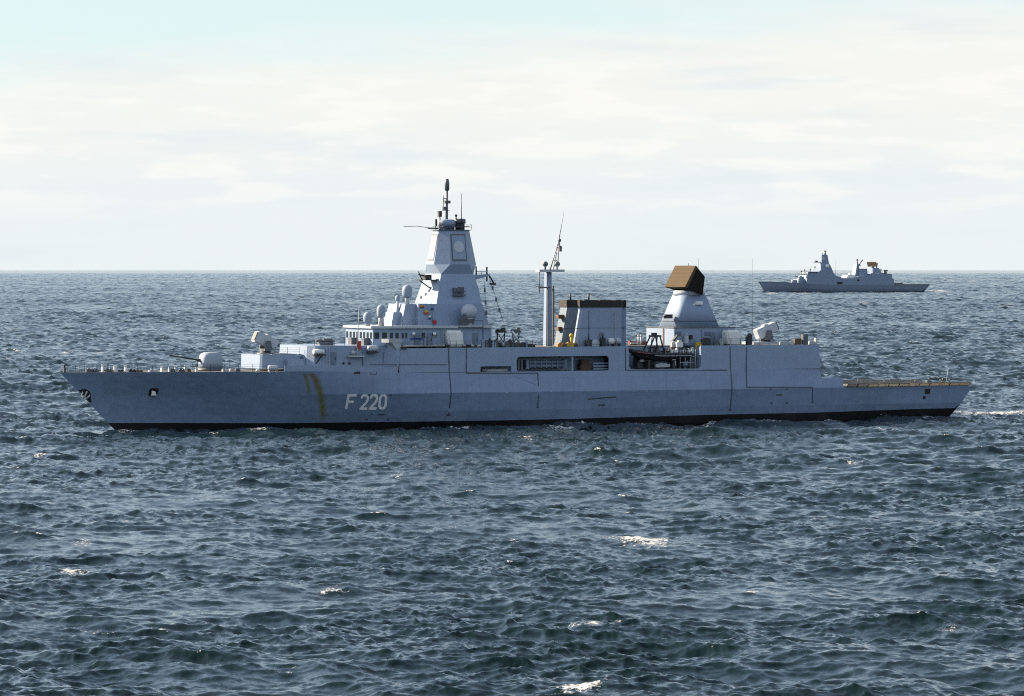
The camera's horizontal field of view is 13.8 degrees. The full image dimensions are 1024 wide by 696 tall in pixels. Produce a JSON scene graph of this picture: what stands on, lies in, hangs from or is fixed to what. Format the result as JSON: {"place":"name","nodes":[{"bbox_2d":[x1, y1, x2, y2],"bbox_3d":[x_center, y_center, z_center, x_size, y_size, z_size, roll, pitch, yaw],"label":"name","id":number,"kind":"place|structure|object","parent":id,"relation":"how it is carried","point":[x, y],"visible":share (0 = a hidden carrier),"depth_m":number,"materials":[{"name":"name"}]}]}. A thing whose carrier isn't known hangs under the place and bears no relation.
{"place":"outdoors","nodes":[
{"label":"outdoors","id":0,"kind":"place"},
{"bbox_2d":[0,270,1023,695],"bbox_3d":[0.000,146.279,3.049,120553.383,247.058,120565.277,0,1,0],"label":"sea water","id":1,"kind":"structure","parent":0,"point":[880,554],"depth_m":391.21,"materials":[{"name":"blue liquid"}]},
{"bbox_2d":[60,179,972,430],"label":"frigate","id":2,"kind":"object","parent":1,"relation":"on","point":[587,366],"visible":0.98,"depth_m":619.95,"materials":[{"name":"metal"}]},
{"bbox_2d":[629,333,692,361],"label":"inflatable boat","id":3,"kind":"object","parent":2,"relation":"on","point":[656,354],"visible":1,"depth_m":629.26,"materials":[{"name":"rubber"}]},
{"bbox_2d":[758,250,929,291],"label":"frigate","id":4,"kind":"object","parent":1,"relation":"on","point":[823,277],"visible":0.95,"depth_m":3223.36,"materials":[{"name":"grey metal"}]},
{"bbox_2d":[0,0,1023,269],"label":"sky","id":5,"kind":"structure","parent":0,"point":[135,134],"materials":[{"name":"white"}]}
]}

